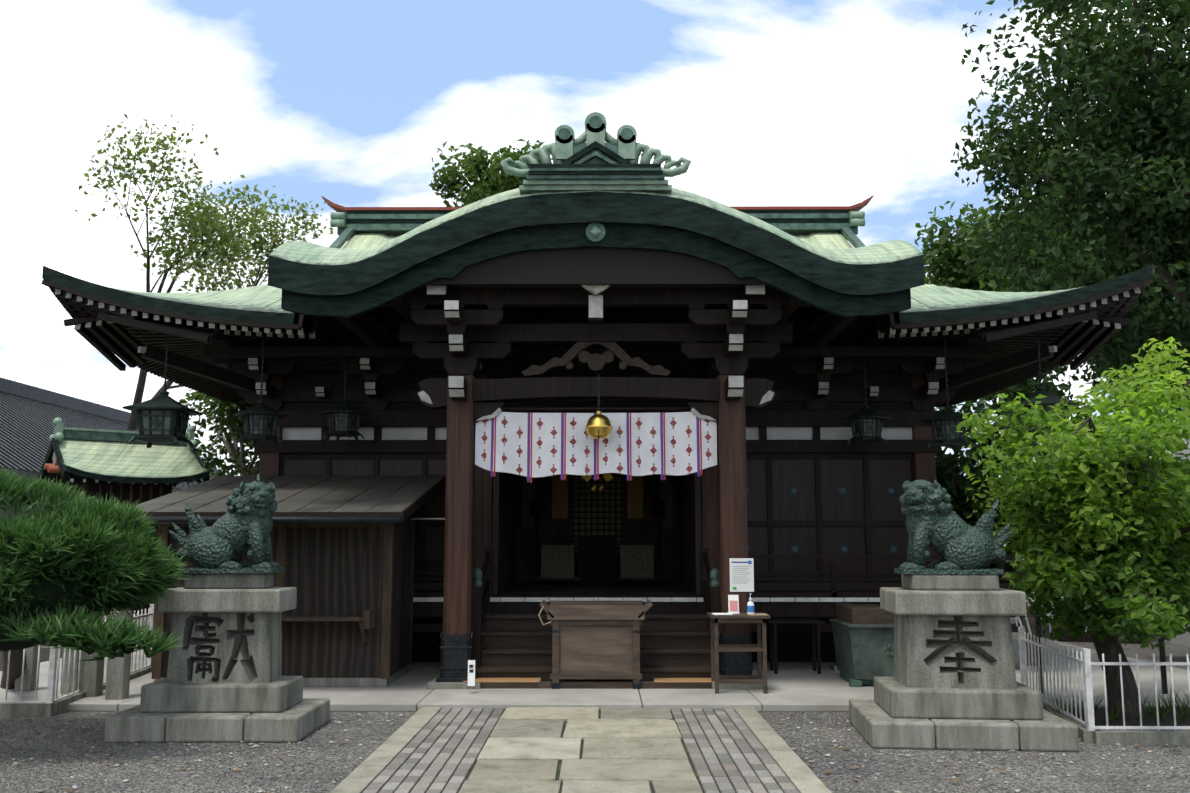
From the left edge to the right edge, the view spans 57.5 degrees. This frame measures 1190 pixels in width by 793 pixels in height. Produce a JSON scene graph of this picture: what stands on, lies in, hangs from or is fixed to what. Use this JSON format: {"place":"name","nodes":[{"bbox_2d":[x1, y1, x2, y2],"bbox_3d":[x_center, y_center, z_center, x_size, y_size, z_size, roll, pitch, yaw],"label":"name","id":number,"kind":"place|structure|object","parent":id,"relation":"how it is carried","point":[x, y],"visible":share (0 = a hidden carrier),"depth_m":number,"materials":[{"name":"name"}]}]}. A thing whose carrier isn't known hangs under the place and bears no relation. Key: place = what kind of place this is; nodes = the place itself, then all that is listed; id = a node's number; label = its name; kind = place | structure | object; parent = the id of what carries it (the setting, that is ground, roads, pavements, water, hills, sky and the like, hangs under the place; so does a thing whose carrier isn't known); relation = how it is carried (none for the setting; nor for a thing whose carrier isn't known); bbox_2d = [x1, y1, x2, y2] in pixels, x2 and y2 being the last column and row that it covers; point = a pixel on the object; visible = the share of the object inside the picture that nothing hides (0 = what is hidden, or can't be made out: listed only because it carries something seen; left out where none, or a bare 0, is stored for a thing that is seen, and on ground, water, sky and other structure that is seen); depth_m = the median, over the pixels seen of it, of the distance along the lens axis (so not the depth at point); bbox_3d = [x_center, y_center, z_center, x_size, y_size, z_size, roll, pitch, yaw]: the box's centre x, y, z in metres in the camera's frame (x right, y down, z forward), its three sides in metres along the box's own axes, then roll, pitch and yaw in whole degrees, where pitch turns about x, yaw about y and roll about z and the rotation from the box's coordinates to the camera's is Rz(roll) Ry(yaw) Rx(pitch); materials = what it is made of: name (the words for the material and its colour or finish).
{"place":"outdoors","nodes":[
{"label":"outdoors","id":0,"kind":"place"},
{"bbox_2d":[0,377,225,492],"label":"tiled roof house","id":1,"kind":"structure","parent":0,"point":[29,414],"depth_m":27.98,"materials":[{"name":"tile"}]},
{"bbox_2d":[74,114,332,430],"bbox_3d":[-8.809,-0.434,25.451,5.118,10.849,7.347,0,-8,0],"label":"tree","id":2,"kind":"object","parent":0,"point":[212,216],"depth_m":24.16,"materials":[{"name":"green plant"}]},
{"bbox_2d":[428,139,552,206],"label":"tree","id":3,"kind":"object","parent":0,"point":[495,179],"depth_m":40.09,"materials":[{"name":"green plant"}]},
{"bbox_2d":[330,707,831,792],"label":"stone path","id":4,"kind":"structure","parent":0,"point":[569,750],"depth_m":8.11,"materials":[{"name":"beige stone"}]},
{"bbox_2d":[0,0,1188,476],"label":"sky","id":5,"kind":"structure","parent":0,"point":[348,103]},
{"bbox_2d":[0,545,1189,792],"bbox_3d":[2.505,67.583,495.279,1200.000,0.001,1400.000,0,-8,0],"label":"gravel ground","id":6,"kind":"structure","parent":0,"point":[1088,763],"depth_m":8.06,"materials":[{"name":"grey gravel"}]},
{"bbox_2d":[0,467,188,688],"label":"pine tree","id":7,"kind":"object","parent":6,"relation":"on","point":[137,565],"depth_m":8.37,"materials":[{"name":"green plant"}]},
{"bbox_2d":[38,417,209,646],"bbox_3d":[-7.580,2.156,17.261,2.244,3.532,1.900,6,-10,-37],"label":"shrine","id":8,"kind":"object","parent":6,"relation":"on","point":[104,462],"visible":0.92,"depth_m":17.01,"materials":[{"name":"green metal"}]},
{"bbox_2d":[104,573,329,741],"bbox_3d":[-3.205,2.215,9.429,1.584,1.350,1.070,0,-8,0],"label":"stone pedestal","id":9,"kind":"object","parent":6,"relation":"on","point":[282,709],"visible":0.94,"depth_m":9.05,"materials":[{"name":"stone"}]},
{"bbox_2d":[166,612,281,682],"bbox_3d":[-3.205,2.165,9.436,0.880,0.590,0.350,0,-8,0],"label":"stone pedestal die","id":10,"kind":"object","parent":9,"relation":"on","point":[232,648],"visible":0.94,"depth_m":9.28,"materials":[{"name":"stone"}]},
{"bbox_2d":[168,474,284,572],"bbox_3d":[-3.257,1.118,9.575,0.961,0.862,0.464,0,-8,0],"label":"guardian lion statue","id":11,"kind":"object","parent":9,"relation":"on","point":[233,534],"visible":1,"depth_m":9.42,"materials":[{"name":"green metal"}]},
{"bbox_2d":[179,390,259,487],"bbox_3d":[-6.073,1.361,19.779,3.420,5.796,3.342,0,-8,0],"label":"tree","id":12,"kind":"object","parent":6,"relation":"on","point":[221,411],"depth_m":19.35,"materials":[{"name":"green plant"}]},
{"bbox_2d":[5,713,1181,792],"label":"fallen leaves","id":13,"kind":"object","parent":6,"relation":"on","point":[825,784],"visible":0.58,"depth_m":8.02,"materials":[{"name":"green plant"}]},
{"bbox_2d":[0,632,1189,711],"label":"apron paving","id":14,"kind":"structure","parent":6,"relation":"on","point":[798,686],"depth_m":11.16,"materials":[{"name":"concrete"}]},
{"bbox_2d":[14,608,132,699],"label":"stone posts","id":15,"kind":"object","parent":14,"relation":"on","point":[117,679],"depth_m":10.95,"materials":[{"name":"stone"}]},
{"bbox_2d":[151,519,414,686],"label":"annex shed","id":16,"kind":"structure","parent":14,"relation":"on","point":[347,621],"depth_m":11.85,"materials":[{"name":"brown wood"}]},
{"bbox_2d":[467,660,474,685],"bbox_3d":[-1.274,2.852,11.184,0.075,0.259,0.048,1,-8,-5],"label":"small sign","id":17,"kind":"object","parent":14,"relation":"on","point":[471,672],"visible":1,"depth_m":11.18,"materials":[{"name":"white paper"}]},
{"bbox_2d":[463,548,719,688],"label":"porch stairs","id":18,"kind":"structure","parent":14,"relation":"on","point":[512,650],"depth_m":12.15,"materials":[{"name":"brown wood"}]},
{"bbox_2d":[427,631,762,688],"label":"pillar bases","id":19,"kind":"object","parent":14,"relation":"on","point":[457,653],"visible":0.77,"depth_m":11.64,"materials":[{"name":"metal"}]},
{"bbox_2d":[443,374,749,639],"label":"wooden pillars","id":20,"kind":"structure","parent":19,"relation":"on","point":[459,518],"depth_m":11.88,"materials":[{"name":"brown wood"}]},
{"bbox_2d":[538,600,652,688],"bbox_3d":[0.009,2.691,11.827,1.225,0.899,0.647,0,-8,0],"label":"offering box","id":21,"kind":"object","parent":14,"relation":"on","point":[595,639],"visible":1,"depth_m":11.58,"materials":[{"name":"brown wood"}]},
{"bbox_2d":[281,222,910,423],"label":"gable","id":22,"kind":"structure","parent":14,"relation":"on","point":[595,268],"depth_m":11.74,"materials":[{"name":"brown wood"}]},
{"bbox_2d":[475,407,716,482],"bbox_3d":[0.012,0.532,12.038,2.790,0.842,0.123,0,-8,0],"label":"shrine curtain","id":23,"kind":"object","parent":22,"relation":"attached to","point":[529,445],"visible":0.96,"depth_m":12.05,"materials":[{"name":"fabric"}]},
{"bbox_2d":[585,374,612,439],"bbox_3d":[0.041,0.111,11.861,0.300,0.723,0.300,0,-8,0],"label":"bell","id":24,"kind":"object","parent":22,"relation":"attached to","point":[598,426],"visible":1,"depth_m":11.74,"materials":[{"name":"gold metal"}]},
{"bbox_2d":[729,558,753,591],"bbox_3d":[1.591,1.934,11.758,0.260,0.358,0.006,0,-8,0],"label":"notice sheet","id":25,"kind":"object","parent":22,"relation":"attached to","point":[741,574],"visible":1,"depth_m":11.76,"materials":[{"name":"white paper"}]},
{"bbox_2d":[228,332,965,593],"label":"hall walls","id":26,"kind":"structure","parent":14,"relation":"on","point":[817,484],"depth_m":14.34,"materials":[{"name":"brown wood"}]},
{"bbox_2d":[134,475,445,522],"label":"annex roof","id":27,"kind":"structure","parent":26,"relation":"attached to","point":[348,499],"depth_m":12.15,"materials":[{"name":"grey wood"}]},
{"bbox_2d":[42,188,1152,406],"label":"roof","id":28,"kind":"structure","parent":26,"relation":"on","point":[832,261],"depth_m":11.39,"materials":[{"name":"green metal"}]},
{"bbox_2d":[319,294,369,440],"bbox_3d":[-3.209,-0.464,13.972,0.660,2.032,0.572,0,-8,0],"label":"hanging lantern","id":29,"kind":"object","parent":28,"relation":"hanging from","point":[344,416],"visible":0.79,"depth_m":13.74,"materials":[{"name":"green metal"}]},
{"bbox_2d":[501,112,690,226],"bbox_3d":[0.013,-2.432,12.624,2.019,0.855,2.660,0,-8,0],"label":"roof ridge ornament","id":30,"kind":"object","parent":28,"relation":"on","point":[589,159],"visible":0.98,"depth_m":11.42,"materials":[{"name":"green metal"}]},
{"bbox_2d":[41,278,1153,401],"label":"eave rafters","id":31,"kind":"object","parent":28,"relation":"on","point":[1089,326],"visible":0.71,"depth_m":13.22,"materials":[{"name":"brown wood"}]},
{"bbox_2d":[123,322,202,447],"bbox_3d":[-5.125,-0.190,12.937,0.687,1.568,0.687,0,-8,0],"label":"hanging lantern","id":32,"kind":"object","parent":31,"relation":"hanging from","point":[163,417],"visible":0.94,"depth_m":12.68,"materials":[{"name":"brown metal"}]},
{"bbox_2d":[233,338,287,444],"bbox_3d":[-4.079,-0.186,13.284,0.677,1.513,0.586,0,-8,0],"label":"hanging lantern","id":33,"kind":"object","parent":31,"relation":"hanging from","point":[260,420],"visible":0.96,"depth_m":13.09,"materials":[{"name":"brown metal"}]},
{"bbox_2d":[842,316,890,445],"bbox_3d":[3.463,-0.242,13.908,0.644,1.715,0.557,0,-8,0],"label":"hanging lantern","id":34,"kind":"object","parent":31,"relation":"hanging from","point":[866,422],"visible":0.88,"depth_m":13.71,"materials":[{"name":"green metal"}]},
{"bbox_2d":[921,336,973,448],"bbox_3d":[4.292,-0.161,13.238,0.663,1.578,0.574,0,-8,0],"label":"hanging lantern","id":35,"kind":"object","parent":31,"relation":"hanging from","point":[946,421],"visible":0.92,"depth_m":13.05,"materials":[{"name":"brown metal"}]},
{"bbox_2d":[1001,319,1085,432],"bbox_3d":[5.290,-0.209,12.886,0.720,1.562,0.720,0,-8,0],"label":"hanging lantern","id":36,"kind":"object","parent":31,"relation":"hanging from","point":[1050,399],"visible":0.42,"depth_m":12.63,"materials":[{"name":"green metal"}]},
{"bbox_2d":[322,195,873,331],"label":"roof ridge","id":37,"kind":"structure","parent":28,"relation":"on","point":[349,222],"depth_m":17.55,"materials":[{"name":"green metal"}]},
{"bbox_2d":[138,343,1056,410],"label":"hall brackets","id":38,"kind":"object","parent":26,"relation":"on","point":[821,365],"visible":0.6,"depth_m":13.97,"materials":[{"name":"brown wood"}]},
{"bbox_2d":[412,579,1044,670],"bbox_3d":[0.036,3.317,16.428,10.860,0.872,6.600,0,-8,0],"label":"veranda","id":39,"kind":"object","parent":14,"relation":"on","point":[794,642],"visible":0.29,"depth_m":13.29,"materials":[{"name":"brown wood"}]},
{"bbox_2d":[413,554,1039,596],"bbox_3d":[0.030,2.446,15.276,11.207,0.555,3.985,0,-8,0],"label":"veranda railing","id":40,"kind":"object","parent":39,"relation":"on","point":[833,586],"visible":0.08,"depth_m":13.34,"materials":[{"name":"brown wood"}]},
{"bbox_2d":[706,613,769,693],"bbox_3d":[1.507,2.687,11.405,0.617,0.796,0.480,0,-8,0],"label":"side table","id":41,"kind":"object","parent":14,"relation":"on","point":[717,647],"visible":0.96,"depth_m":11.23,"materials":[{"name":"brown wood"}]},
{"bbox_2d":[727,595,739,613],"bbox_3d":[1.467,2.204,11.503,0.120,0.198,0.094,0,-8,0],"label":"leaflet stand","id":42,"kind":"object","parent":41,"relation":"on","point":[733,603],"visible":0.91,"depth_m":11.47,"materials":[{"name":"white paper"}]},
{"bbox_2d":[747,593,753,613],"bbox_3d":[1.636,2.181,11.412,0.076,0.220,0.077,-7,-10,41],"label":"sanitizer bottle","id":43,"kind":"object","parent":41,"relation":"on","point":[750,606],"visible":0.9,"depth_m":11.38,"materials":[{"name":"white plastic"}]},
{"bbox_2d":[766,619,824,673],"bbox_3d":[2.400,2.994,13.028,0.672,0.614,0.380,0,-8,0],"label":"table","id":44,"kind":"object","parent":14,"relation":"on","point":[772,623],"visible":0.94,"depth_m":12.89,"materials":[{"name":"brown wood"}]},
{"bbox_2d":[829,604,893,686],"bbox_3d":[3.011,2.776,12.146,0.560,0.835,0.960,0,-8,0],"label":"water basin","id":45,"kind":"object","parent":14,"relation":"on","point":[863,635],"visible":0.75,"depth_m":11.72,"materials":[{"name":"green metal"}]},
{"bbox_2d":[1010,592,1188,693],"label":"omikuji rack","id":46,"kind":"object","parent":14,"relation":"on","point":[1162,668],"visible":0.08,"depth_m":11.19,"materials":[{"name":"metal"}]},
{"bbox_2d":[0,604,1189,744],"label":"metal fence","id":47,"kind":"object","parent":6,"relation":"on","point":[1089,731],"visible":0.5,"depth_m":9.59,"materials":[{"name":"metal"}]},
{"bbox_2d":[0,648,1189,725],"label":"stone curb","id":48,"kind":"structure","parent":6,"relation":"on","point":[1100,717],"depth_m":9.74,"materials":[{"name":"grey stone"}]},
{"bbox_2d":[1042,686,1189,721],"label":"grass tufts","id":49,"kind":"object","parent":48,"relation":"on","point":[1162,712],"visible":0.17,"depth_m":9.81,"materials":[{"name":"green plant"}]},
{"bbox_2d":[849,574,1078,751],"bbox_3d":[3.031,2.185,9.207,1.584,1.350,1.300,-1,-8,5],"label":"stone pedestal","id":50,"kind":"object","parent":6,"relation":"on","point":[894,714],"visible":0.92,"depth_m":8.73,"materials":[{"name":"stone"}]},
{"bbox_2d":[894,479,1014,573],"bbox_3d":[3.078,1.112,9.294,0.961,0.800,0.464,-1,-8,5],"label":"guardian lion statue","id":51,"kind":"object","parent":50,"relation":"on","point":[953,540],"visible":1,"depth_m":9.16,"materials":[{"name":"green metal"}]},
{"bbox_2d":[894,614,1016,688],"bbox_3d":[3.031,2.135,9.213,0.880,0.590,0.580,-1,-8,5],"label":"stone pedestal die","id":52,"kind":"object","parent":50,"relation":"on","point":[945,651],"visible":0.9,"depth_m":8.94,"materials":[{"name":"stone"}]},
{"bbox_2d":[933,367,1072,601],"bbox_3d":[7.269,1.559,20.782,4.073,5.743,5.008,0,-8,0],"label":"tree","id":53,"kind":"object","parent":6,"relation":"on","point":[1027,389],"depth_m":20.04,"materials":[{"name":"green plant"}]},
{"bbox_2d":[915,195,1103,580],"bbox_3d":[13.415,-0.224,34.105,7.324,12.732,7.504,0,-8,0],"label":"tree","id":54,"kind":"object","parent":6,"relation":"on","point":[943,248],"depth_m":33.74,"materials":[{"name":"green plant"}]},
{"bbox_2d":[950,0,1189,402],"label":"tree","id":55,"kind":"object","parent":6,"relation":"on","point":[1091,168],"depth_m":18.68,"materials":[{"name":"green plant"}]},
{"bbox_2d":[956,337,1189,720],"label":"tree","id":56,"kind":"object","parent":6,"relation":"on","point":[1133,563],"depth_m":9.43,"materials":[{"name":"green plant"}]},
{"bbox_2d":[978,229,1189,421],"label":"tree","id":57,"kind":"object","parent":6,"relation":"on","point":[993,285],"depth_m":23.79,"materials":[{"name":"green plant"}]},
{"bbox_2d":[1013,435,1176,643],"bbox_3d":[8.343,2.320,18.183,2.400,3.451,2.000,-3,-8,20],"label":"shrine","id":58,"kind":"object","parent":6,"relation":"on","point":[1083,639],"visible":0.02,"depth_m":17.59,"materials":[{"name":"orange wood"}]},
{"bbox_2d":[1023,438,1189,645],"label":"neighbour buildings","id":59,"kind":"structure","parent":6,"relation":"on","point":[1183,639],"depth_m":17.06,"materials":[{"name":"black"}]},
{"bbox_2d":[492,470,701,593],"bbox_3d":[0.034,1.651,16.146,2.860,2.360,3.800,0,-8,0],"label":"shrine interior","id":60,"kind":"object","parent":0,"point":[609,528],"visible":0.77,"depth_m":17.78,"materials":[{"name":"black wood"}]}
]}

